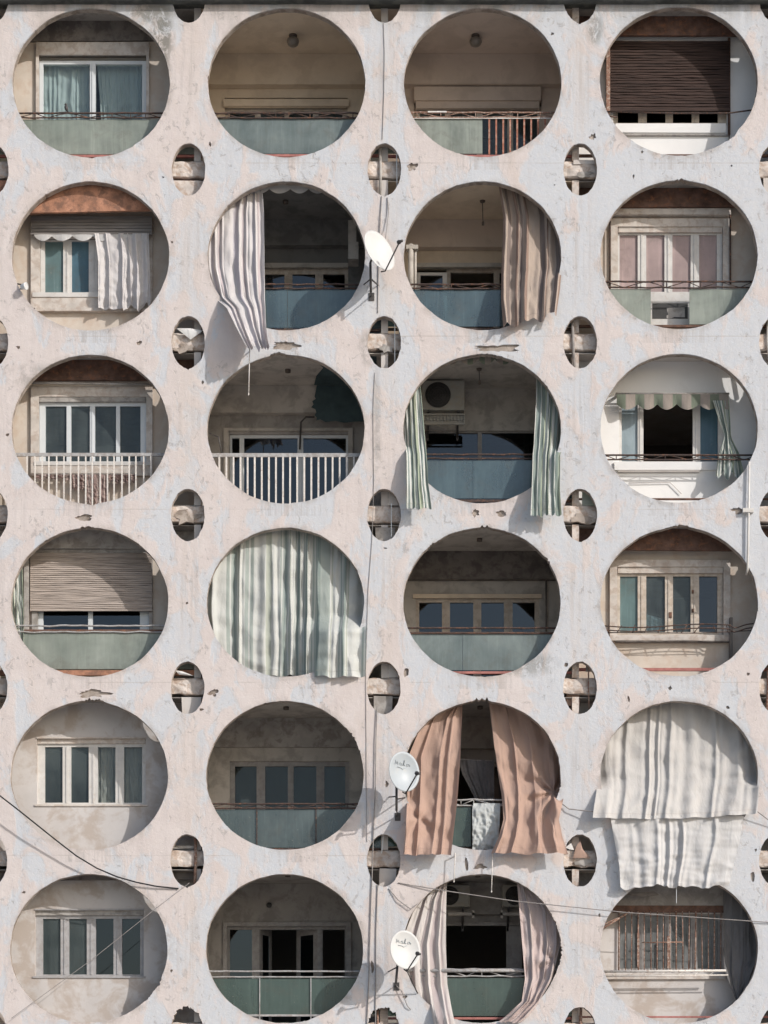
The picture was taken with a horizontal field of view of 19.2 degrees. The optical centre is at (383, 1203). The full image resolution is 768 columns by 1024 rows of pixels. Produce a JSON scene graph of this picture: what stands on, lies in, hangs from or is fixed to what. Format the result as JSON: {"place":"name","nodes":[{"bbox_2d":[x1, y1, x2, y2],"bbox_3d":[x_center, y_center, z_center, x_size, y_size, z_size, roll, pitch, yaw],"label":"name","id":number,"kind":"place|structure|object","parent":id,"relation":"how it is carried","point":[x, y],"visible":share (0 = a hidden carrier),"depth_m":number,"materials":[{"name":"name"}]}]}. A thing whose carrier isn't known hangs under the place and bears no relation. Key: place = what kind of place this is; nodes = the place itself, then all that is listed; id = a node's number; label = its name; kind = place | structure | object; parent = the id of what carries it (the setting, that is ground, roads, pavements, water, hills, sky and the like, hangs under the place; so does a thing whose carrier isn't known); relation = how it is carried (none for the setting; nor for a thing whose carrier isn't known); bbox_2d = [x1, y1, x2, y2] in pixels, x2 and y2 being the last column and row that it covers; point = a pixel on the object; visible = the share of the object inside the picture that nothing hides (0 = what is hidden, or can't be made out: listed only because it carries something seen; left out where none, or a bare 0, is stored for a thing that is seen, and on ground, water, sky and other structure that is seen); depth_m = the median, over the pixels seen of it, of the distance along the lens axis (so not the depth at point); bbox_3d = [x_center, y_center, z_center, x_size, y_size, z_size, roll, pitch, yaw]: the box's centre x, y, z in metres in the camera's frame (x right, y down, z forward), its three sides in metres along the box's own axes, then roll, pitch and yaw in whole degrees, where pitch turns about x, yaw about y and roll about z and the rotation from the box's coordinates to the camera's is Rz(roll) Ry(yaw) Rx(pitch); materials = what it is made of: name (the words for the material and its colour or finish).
{"place":"outdoors","nodes":[
{"label":"outdoors","id":0,"kind":"place"},
{"bbox_2d":[723,876,764,999],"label":"wall","id":1,"kind":"structure","parent":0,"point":[740,945],"depth_m":40.42,"materials":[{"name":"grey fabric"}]},
{"label":"ground","id":2,"kind":"structure","parent":0,"visible":0},
{"bbox_2d":[0,0,767,1023],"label":"apartment building","id":3,"kind":"structure","parent":2,"relation":"on","point":[622,144],"depth_m":40.26,"materials":[{"name":"paint"}]},
{"bbox_2d":[12,568,23,641],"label":"curtain","id":4,"kind":"object","parent":3,"relation":"hanging from","point":[17,606],"visible":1,"depth_m":40.30,"materials":[{"name":"green fabric"}]},
{"bbox_2d":[17,282,28,289],"bbox_3d":[-6.368,-16.093,39.924,0.233,0.174,0.129,0,0,27],"label":"floodlight","id":5,"kind":"object","parent":3,"relation":"attached to","point":[23,286],"visible":1,"depth_m":39.88,"materials":[{"name":"white metal"}]},
{"bbox_2d":[36,474,71,479],"bbox_3d":[-5.883,-12.920,40.497,0.649,0.121,0.075,0,0,0],"label":"rag","id":6,"kind":"object","parent":3,"relation":"on","point":[52,476],"visible":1,"depth_m":40.51,"materials":[{"name":"fabric"}]},
{"bbox_2d":[44,66,89,118],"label":"curtain","id":7,"kind":"object","parent":3,"relation":"hanging from","point":[69,86],"visible":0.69,"depth_m":40.84,"materials":[{"name":"white fabric"}]},
{"bbox_2d":[40,240,97,291],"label":"window","id":8,"kind":"structure","parent":3,"relation":"in","point":[67,265],"depth_m":40.71,"materials":[{"name":"white wood"}]},
{"bbox_2d":[72,474,84,490],"bbox_3d":[-5.438,-12.835,40.503,0.244,0.292,0.079,0,0,0],"label":"rag","id":9,"kind":"object","parent":3,"relation":"hanging from","point":[81,481],"visible":1,"depth_m":40.51,"materials":[{"name":"pink fabric"}]},
{"bbox_2d":[34,234,143,240],"bbox_3d":[-5.204,-17.182,40.490,2.047,0.133,0.030,0,0,0],"label":"valance","id":10,"kind":"object","parent":3,"relation":"hanging from","point":[63,237],"visible":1,"depth_m":40.49,"materials":[{"name":"white fabric"}]},
{"bbox_2d":[0,795,178,888],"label":"cable","id":11,"kind":"object","parent":3,"relation":"attached to","point":[81,858],"visible":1,"depth_m":39.82,"materials":[{"name":"black rubber"}]},
{"bbox_2d":[36,913,143,975],"bbox_3d":[-5.263,-4.576,40.709,2.014,1.220,0.082,0,0,0],"label":"window","id":12,"kind":"structure","parent":3,"relation":"in","point":[65,920],"depth_m":40.68,"materials":[{"name":"white wood"}]},
{"bbox_2d":[38,741,145,803],"bbox_3d":[-5.227,-7.648,40.709,2.014,1.220,0.082,0,0,0],"label":"window","id":13,"kind":"structure","parent":3,"relation":"in","point":[67,748],"depth_m":40.68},
{"bbox_2d":[39,61,145,116],"bbox_3d":[-5.212,-19.745,40.709,1.963,1.353,0.082,0,0,0],"label":"window","id":14,"kind":"structure","parent":3,"relation":"in","point":[92,64],"depth_m":40.68,"materials":[{"name":"white metal"}]},
{"bbox_2d":[39,403,145,461],"bbox_3d":[-5.212,-13.760,40.709,1.963,1.180,0.082,0,0,0],"label":"window","id":15,"kind":"structure","parent":3,"relation":"in","point":[42,406],"depth_m":40.68,"materials":[{"name":"white metal"}]},
{"bbox_2d":[38,611,148,628],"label":"window","id":16,"kind":"structure","parent":3,"relation":"in","point":[144,615],"depth_m":40.68,"materials":[{"name":"white metal"}]},
{"bbox_2d":[86,474,106,504],"bbox_3d":[-5.112,-12.697,40.503,0.405,0.569,0.078,0,0,0],"label":"rag","id":17,"kind":"object","parent":3,"relation":"hanging from","point":[96,487],"visible":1,"depth_m":40.51,"materials":[{"name":"pink fabric"}]},
{"bbox_2d":[12,883,188,1017],"bbox_3d":[-4.962,-4.429,39.840,3.105,2.407,0.071,0,0,-4],"label":"cable","id":18,"kind":"object","parent":3,"relation":"attached to","point":[100,952],"visible":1,"depth_m":39.80,"materials":[{"name":"grey rubber"}]},
{"bbox_2d":[98,748,114,802],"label":"curtain","id":19,"kind":"object","parent":3,"relation":"hanging from","point":[106,775],"visible":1,"depth_m":40.80,"materials":[{"name":"white fabric"}]},
{"bbox_2d":[97,66,141,118],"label":"curtain","id":20,"kind":"object","parent":3,"relation":"hanging from","point":[120,88],"visible":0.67,"depth_m":40.86,"materials":[{"name":"white fabric"}]},
{"bbox_2d":[108,474,134,483],"bbox_3d":[-4.658,-12.893,40.502,0.509,0.178,0.096,0,0,0],"label":"rag","id":21,"kind":"object","parent":3,"relation":"hanging from","point":[118,477],"visible":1,"depth_m":40.51,"materials":[{"name":"fabric"}]},
{"bbox_2d":[95,233,149,311],"bbox_3d":[-4.648,-16.542,40.455,0.992,1.455,0.192,0,0,2],"label":"curtain","id":22,"kind":"object","parent":3,"relation":"hanging from","point":[123,273],"visible":1,"depth_m":40.48,"materials":[{"name":"white fabric"}]},
{"bbox_2d":[124,748,141,802],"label":"curtain","id":23,"kind":"object","parent":3,"relation":"hanging from","point":[132,775],"visible":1,"depth_m":40.80,"materials":[{"name":"grey fabric"}]},
{"bbox_2d":[176,670,192,675],"bbox_3d":[-3.516,-9.345,40.087,0.338,0.095,0.066,0,0,-9],"label":"cloth scrap","id":24,"kind":"object","parent":3,"relation":"attached to","point":[181,673],"visible":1,"depth_m":40.09,"materials":[{"name":"white fabric"}]},
{"bbox_2d":[177,328,202,339],"bbox_3d":[-3.425,-15.321,40.077,0.473,0.204,0.054,0,0,2],"label":"cloth scrap","id":25,"kind":"object","parent":3,"relation":"attached to","point":[190,333],"visible":1,"depth_m":40.09,"materials":[{"name":"white fabric"}]},
{"bbox_2d":[208,189,269,351],"bbox_3d":[-2.572,-16.434,39.886,1.178,3.342,0.918,0,0,0],"label":"curtain","id":26,"kind":"object","parent":3,"relation":"hanging from","point":[236,261],"visible":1,"depth_m":40.15,"materials":[{"name":"white fabric"}]},
{"bbox_2d":[248,348,249,395],"bbox_3d":[-2.353,-14.541,39.855,0.046,0.896,0.334,0,0,0],"label":"drain rod","id":27,"kind":"object","parent":3,"relation":"attached to","point":[249,371],"visible":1,"depth_m":39.69,"materials":[{"name":"white metal"}]},
{"bbox_2d":[260,930,271,1021],"bbox_3d":[-2.201,-4.058,42.316,0.020,2.118,0.497,0,0,22],"label":"open door leaf","id":28,"kind":"structure","parent":3,"relation":"in","point":[262,932],"depth_m":42.33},
{"bbox_2d":[225,108,347,116],"bbox_3d":[-1.806,-19.326,42.029,2.268,1.837,0.082,0,0,0],"label":"balcony door","id":29,"kind":"structure","parent":3,"relation":"in","point":[271,110],"depth_m":42.00,"materials":[{"name":"brown wood"}]},
{"bbox_2d":[227,926,345,1018],"bbox_3d":[-1.791,-4.008,42.049,2.259,2.238,0.082,0,0,0],"label":"window","id":30,"kind":"structure","parent":3,"relation":"in","point":[255,929],"depth_m":42.02,"materials":[{"name":"wood"}]},
{"bbox_2d":[254,185,320,192],"bbox_3d":[-1.611,-17.966,40.280,1.510,0.178,0.030,0,0,0],"label":"valance","id":31,"kind":"object","parent":3,"relation":"hanging from","point":[284,189],"visible":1,"depth_m":40.28,"materials":[{"name":"white fabric"}]},
{"bbox_2d":[207,522,368,677],"bbox_3d":[-1.734,-10.654,40.072,2.945,2.886,0.619,0,0,0],"label":"curtain","id":32,"kind":"object","parent":3,"relation":"hanging from","point":[282,603],"visible":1,"depth_m":40.27,"materials":[{"name":"green fabric"}]},
{"bbox_2d":[230,435,347,501],"bbox_3d":[-1.764,-13.265,42.029,2.247,1.882,0.082,0,0,0],"label":"balcony door","id":33,"kind":"structure","parent":3,"relation":"in","point":[300,459],"depth_m":42.00,"materials":[{"name":"white metal"}]},
{"bbox_2d":[230,762,348,847],"bbox_3d":[-1.743,-7.216,42.029,2.268,1.948,0.082,0,0,0],"label":"balcony door","id":34,"kind":"structure","parent":3,"relation":"in","point":[260,766],"depth_m":42.00,"materials":[{"name":"beige wood"}]},
{"bbox_2d":[287,33,298,47],"bbox_3d":[-1.645,-21.003,41.120,0.229,0.205,0.230,0,0,0],"label":"ceiling lamp","id":35,"kind":"object","parent":3,"relation":"attached to","point":[292,40],"visible":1,"depth_m":41.05,"materials":[{"name":"grey glass"}]},
{"bbox_2d":[265,268,347,328],"bbox_3d":[-1.564,-16.335,42.029,1.869,1.938,0.082,0,0,0],"label":"balcony door","id":36,"kind":"structure","parent":3,"relation":"in","point":[288,273],"depth_m":42.00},
{"bbox_2d":[296,930,316,1021],"bbox_3d":[-1.426,-4.055,42.302,0.020,2.112,0.577,0,0,-45],"label":"open door leaf","id":37,"kind":"structure","parent":3,"relation":"in","point":[299,933],"depth_m":42.42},
{"bbox_2d":[366,376,374,811],"bbox_3d":[-0.240,-10.472,39.990,0.168,8.248,0.013,0,0,0],"label":"cable","id":38,"kind":"object","parent":3,"relation":"attached to","point":[368,585],"visible":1,"depth_m":39.99,"materials":[{"name":"black rubber"}]},
{"bbox_2d":[367,705,377,1023],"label":"cable","id":39,"kind":"object","parent":3,"relation":"attached to","point":[372,865],"visible":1,"depth_m":39.97,"materials":[{"name":"grey rubber"}]},
{"bbox_2d":[375,885,377,1023],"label":"cable","id":40,"kind":"object","parent":3,"relation":"attached to","point":[375,954],"visible":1,"depth_m":39.98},
{"bbox_2d":[377,196,381,312],"bbox_3d":[-0.075,-16.671,39.986,0.084,2.049,0.028,0,0,0],"label":"cable","id":41,"kind":"object","parent":3,"relation":"attached to","point":[378,267],"visible":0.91,"depth_m":39.98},
{"bbox_2d":[364,230,402,300],"bbox_3d":[-0.015,-16.370,39.524,0.693,1.042,0.959,0,0,0],"label":"satellite dish","id":42,"kind":"object","parent":3,"relation":"attached to","point":[379,251],"visible":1,"depth_m":39.55,"materials":[{"name":"white paint"}]},
{"bbox_2d":[382,23,384,138],"bbox_3d":[-0.010,-19.721,39.991,0.049,2.050,0.012,0,0,6],"label":"cable","id":43,"kind":"object","parent":3,"relation":"attached to","point":[384,74],"visible":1,"depth_m":39.99,"materials":[{"name":"grey rubber"}]},
{"bbox_2d":[385,197,388,238],"bbox_3d":[0.047,-17.244,39.893,0.039,0.864,0.209,0,0,14],"label":"cable","id":44,"kind":"object","parent":3,"relation":"attached to","point":[388,216],"visible":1,"depth_m":39.96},
{"bbox_2d":[391,503,391,537],"bbox_3d":[0.130,-12.030,40.100,0.018,0.601,0.020,0,0,0],"label":"cord","id":45,"kind":"object","parent":3,"relation":"hanging from","point":[391,520],"visible":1,"depth_m":40.09,"materials":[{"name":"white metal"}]},
{"bbox_2d":[394,324,394,362],"bbox_3d":[0.191,-15.188,40.100,0.018,0.802,0.020,0,0,0],"label":"cord","id":46,"kind":"object","parent":3,"relation":"hanging from","point":[394,343],"visible":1,"depth_m":40.09,"materials":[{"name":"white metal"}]},
{"bbox_2d":[396,154,397,185],"bbox_3d":[0.226,-18.235,40.100,0.028,0.682,0.020,0,0,0],"label":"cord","id":47,"kind":"object","parent":3,"relation":"hanging from","point":[396,170],"visible":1,"depth_m":40.09,"materials":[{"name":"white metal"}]},
{"bbox_2d":[389,752,419,820],"bbox_3d":[0.350,-7.264,39.422,0.543,1.088,1.165,0,0,0],"label":"satellite dish","id":48,"kind":"object","parent":3,"relation":"attached to","point":[404,773],"visible":1,"depth_m":39.40,"materials":[{"name":"paint"}]},
{"bbox_2d":[388,930,420,993],"bbox_3d":[0.351,-4.200,39.428,0.565,1.041,1.152,0,0,0],"label":"satellite dish","id":49,"kind":"object","parent":3,"relation":"attached to","point":[405,949],"visible":1,"depth_m":39.41,"materials":[{"name":"white paint"}]},
{"bbox_2d":[389,889,423,908],"bbox_3d":[0.393,-5.346,39.986,0.634,0.376,0.083,0,0,-6],"label":"cable","id":50,"kind":"object","parent":3,"relation":"attached to","point":[401,902],"visible":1,"depth_m":39.96,"materials":[{"name":"grey rubber"}]},
{"bbox_2d":[404,387,431,509],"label":"curtain","id":51,"kind":"object","parent":3,"relation":"hanging from","point":[418,495],"visible":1,"depth_m":39.98,"materials":[{"name":"green fabric"}]},
{"bbox_2d":[406,883,454,1023],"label":"curtain","id":52,"kind":"object","parent":3,"relation":"hanging from","point":[426,927],"visible":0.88,"depth_m":40.25,"materials":[{"name":"white fabric"}]},
{"bbox_2d":[417,272,446,321],"bbox_3d":[0.885,-16.503,41.925,0.555,1.267,0.050,0,0,0],"label":"open door leaf","id":53,"kind":"structure","parent":3,"relation":"in","point":[444,274],"depth_m":41.90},
{"bbox_2d":[403,705,462,855],"bbox_3d":[0.865,-7.461,39.958,1.054,2.812,0.786,0,0,0],"label":"curtain","id":54,"kind":"object","parent":3,"relation":"hanging from","point":[435,753],"visible":0.98,"depth_m":40.14,"materials":[{"name":"fabric"}]},
{"bbox_2d":[421,380,464,440],"bbox_3d":[1.078,-14.520,41.689,0.788,0.949,0.522,0,0,0],"label":"air conditioner","id":55,"kind":"object","parent":3,"relation":"attached to","point":[443,396],"visible":0.97,"depth_m":41.44,"materials":[{"name":"metal"}]},
{"bbox_2d":[453,853,455,881],"bbox_3d":[1.247,-5.879,39.934,0.045,0.520,0.176,0,0,9],"label":"drain rod","id":56,"kind":"object","parent":3,"relation":"attached to","point":[454,866],"visible":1,"depth_m":39.85,"materials":[{"name":"white metal"}]},
{"bbox_2d":[446,885,469,931],"bbox_3d":[1.266,-5.408,41.714,0.602,0.805,0.472,0,0,0],"label":"air conditioner","id":57,"kind":"object","parent":3,"relation":"attached to","point":[457,901],"visible":0.74,"depth_m":41.50,"materials":[{"name":"metal"}]},
{"bbox_2d":[446,269,501,327],"bbox_3d":[2.064,-16.482,42.049,1.817,1.555,0.082,0,0,0],"label":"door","id":58,"kind":"structure","parent":3,"relation":"in","point":[496,272],"depth_m":42.02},
{"bbox_2d":[469,33,481,47],"bbox_3d":[1.655,-21.003,41.120,0.229,0.205,0.230,0,0,0],"label":"ceiling lamp","id":59,"kind":"object","parent":3,"relation":"attached to","point":[475,41],"visible":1,"depth_m":41.05,"materials":[{"name":"grey glass"}]},
{"bbox_2d":[414,106,540,154],"bbox_3d":[1.733,-19.326,42.029,2.373,1.837,0.082,0,0,0],"label":"balcony door","id":60,"kind":"structure","parent":3,"relation":"in","point":[511,114],"depth_m":42.00,"materials":[{"name":"brown wood"}]},
{"bbox_2d":[416,599,538,676],"bbox_3d":[1.727,-10.238,42.029,2.342,1.910,0.082,0,0,0],"label":"balcony door","id":61,"kind":"structure","parent":3,"relation":"in","point":[508,603],"depth_m":42.00,"materials":[{"name":"beige wood"}]},
{"bbox_2d":[476,368,481,384],"bbox_3d":[1.710,-14.873,40.950,0.100,0.290,0.099,0,0,0],"label":"pendant lamp","id":62,"kind":"object","parent":3,"relation":"hanging from","point":[479,370],"visible":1,"depth_m":40.94,"materials":[{"name":"metal"}]},
{"bbox_2d":[450,357,508,364],"bbox_3d":[1.686,-14.934,40.260,1.258,0.187,0.030,0,0,0],"label":"valance","id":63,"kind":"object","parent":3,"relation":"hanging from","point":[484,360],"visible":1,"depth_m":40.26,"materials":[{"name":"green fabric"}]},
{"bbox_2d":[425,432,533,498],"bbox_3d":[1.822,-13.307,42.035,2.236,1.966,0.070,0,0,0],"label":"balcony door","id":64,"kind":"structure","parent":3,"relation":"in","point":[479,433],"depth_m":42.00,"materials":[{"name":"grey metal"}]},
{"bbox_2d":[480,200,484,225],"bbox_3d":[1.773,-17.837,41.000,0.100,0.450,0.099,0,0,0],"label":"pendant lamp","id":65,"kind":"object","parent":3,"relation":"hanging from","point":[482,201],"visible":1,"depth_m":40.99,"materials":[{"name":"metal"}]},
{"bbox_2d":[472,803,499,849],"bbox_3d":[1.804,-6.643,40.181,0.491,0.870,0.148,0,0,6],"label":"tarp","id":66,"kind":"object","parent":3,"relation":"on","point":[485,824],"visible":0.98,"depth_m":40.18,"materials":[{"name":"white fabric"}]},
{"bbox_2d":[491,853,492,892],"bbox_3d":[1.906,-5.790,39.934,0.045,0.699,0.177,0,0,10],"label":"drain rod","id":67,"kind":"object","parent":3,"relation":"attached to","point":[492,872],"visible":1,"depth_m":39.85,"materials":[{"name":"white metal"}]},
{"bbox_2d":[502,885,518,930],"bbox_3d":[2.459,-5.408,41.714,0.602,0.805,0.472,0,0,0],"label":"air conditioner","id":68,"kind":"object","parent":3,"relation":"attached to","point":[509,892],"visible":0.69,"depth_m":41.50,"materials":[{"name":"metal"}]},
{"bbox_2d":[489,703,567,854],"bbox_3d":[2.537,-7.503,40.078,1.365,2.834,0.908,0,0,0],"label":"curtain","id":69,"kind":"object","parent":3,"relation":"hanging from","point":[528,767],"visible":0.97,"depth_m":40.27,"materials":[{"name":"fabric"}]},
{"bbox_2d":[499,883,559,1022],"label":"curtain","id":70,"kind":"object","parent":3,"relation":"hanging from","point":[540,940],"visible":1,"depth_m":40.17,"materials":[{"name":"grey fabric"}]},
{"bbox_2d":[499,187,560,326],"bbox_3d":[2.605,-16.687,40.054,1.140,2.729,0.706,0,0,0],"label":"curtain","id":71,"kind":"object","parent":3,"relation":"hanging from","point":[530,280],"visible":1,"depth_m":40.17,"materials":[{"name":"brown fabric"}]},
{"bbox_2d":[531,379,561,516],"bbox_3d":[2.878,-13.415,39.997,0.533,2.882,0.708,0,0,9],"label":"curtain","id":72,"kind":"object","parent":3,"relation":"hanging from","point":[545,497],"visible":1,"depth_m":39.98,"materials":[{"name":"green fabric"}]},
{"bbox_2d":[566,844,573,849],"bbox_3d":[3.269,-6.279,40.054,0.163,0.112,0.043,0,0,-7],"label":"cloth scrap","id":73,"kind":"object","parent":3,"relation":"attached to","point":[569,846],"visible":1,"depth_m":40.05,"materials":[{"name":"white fabric"}]},
{"bbox_2d":[557,799,592,811],"bbox_3d":[3.355,-6.974,39.917,0.678,0.259,0.022,0,0,11],"label":"rope","id":74,"kind":"object","parent":3,"relation":"attached to","point":[575,809],"visible":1,"depth_m":39.91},
{"bbox_2d":[573,841,588,857],"bbox_3d":[3.476,-6.242,40.096,0.292,0.310,0.050,0,0,-2],"label":"cloth scrap","id":75,"kind":"object","parent":3,"relation":"attached to","point":[579,852],"visible":1,"depth_m":40.10,"materials":[{"name":"fabric"}]},
{"bbox_2d":[398,882,767,922],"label":"cable","id":76,"kind":"object","parent":3,"relation":"attached to","point":[581,907],"visible":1,"depth_m":39.91,"materials":[{"name":"grey rubber"}]},
{"bbox_2d":[646,614,663,631],"bbox_3d":[4.826,-10.301,40.775,0.408,0.539,0.080,0,0,0],"label":"cloth scrap","id":77,"kind":"object","parent":3,"relation":"attached to","point":[653,621],"visible":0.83,"depth_m":40.78,"materials":[{"name":"fabric"}]},
{"bbox_2d":[613,113,725,123],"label":"window","id":78,"kind":"structure","parent":3,"relation":"in","point":[642,117],"depth_m":40.70,"materials":[{"name":"black glass"}]},
{"bbox_2d":[618,233,721,291],"bbox_3d":[5.121,-16.806,40.709,1.922,1.210,0.082,0,0,0],"label":"window","id":79,"kind":"structure","parent":3,"relation":"in","point":[641,256],"depth_m":40.71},
{"bbox_2d":[617,571,722,634],"bbox_3d":[5.121,-10.709,40.709,1.942,1.220,0.082,0,0,0],"label":"window","id":80,"kind":"structure","parent":3,"relation":"in","point":[631,588],"depth_m":40.68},
{"bbox_2d":[620,914,721,968],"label":"window","id":81,"kind":"structure","parent":3,"relation":"in","point":[634,916],"depth_m":40.73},
{"bbox_2d":[619,404,723,461],"bbox_3d":[5.146,-13.811,40.709,1.973,1.241,0.082,0,0,0],"label":"window","id":82,"kind":"structure","parent":3,"relation":"in","point":[707,432],"depth_m":40.71,"materials":[{"name":"wood"}]},
{"bbox_2d":[617,394,728,409],"bbox_3d":[5.128,-14.228,40.420,1.991,0.283,0.060,0,0,0],"label":"valance","id":83,"kind":"object","parent":3,"relation":"hanging from","point":[662,401],"visible":1,"depth_m":40.42,"materials":[{"name":"white fabric"}]},
{"bbox_2d":[593,703,758,818],"bbox_3d":[5.164,-7.853,40.065,3.026,2.273,0.678,0,0,0],"label":"curtain","id":84,"kind":"object","parent":3,"relation":"hanging from","point":[675,760],"visible":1,"depth_m":40.25,"materials":[{"name":"beige fabric"}]},
{"bbox_2d":[611,816,743,889],"bbox_3d":[5.140,-6.140,39.867,2.352,1.315,0.161,0,0,0],"label":"hanging cloth","id":85,"kind":"object","parent":84,"relation":"hanging from","point":[700,852],"visible":1,"depth_m":39.88,"materials":[{"name":"white fabric"}]},
{"bbox_2d":[712,400,742,479],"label":"curtain","id":86,"kind":"object","parent":3,"relation":"hanging from","point":[728,446],"visible":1,"depth_m":40.34,"materials":[{"name":"green fabric"}]},
{"bbox_2d":[742,462,753,574],"bbox_3d":[6.391,-12.031,39.986,0.190,1.966,0.152,0,0,0],"label":"drain pipe","id":87,"kind":"object","parent":3,"relation":"attached to","point":[748,510],"visible":1,"depth_m":39.93,"materials":[{"name":"white plastic"}]},
{"bbox_3d":[1.636,-7.965,40.900,0.921,0.056,0.016,0,0,0],"label":"washing line","id":88,"kind":"object","parent":3,"relation":"attached to","visible":0},
{"bbox_2d":[460,760,493,802],"bbox_3d":[1.662,-7.555,40.895,0.639,0.828,0.110,0,0,0],"label":"hanging cloth","id":89,"kind":"object","parent":88,"relation":"hanging from","point":[478,776],"visible":0.88,"depth_m":40.90,"materials":[{"name":"grey fabric"}]}
]}

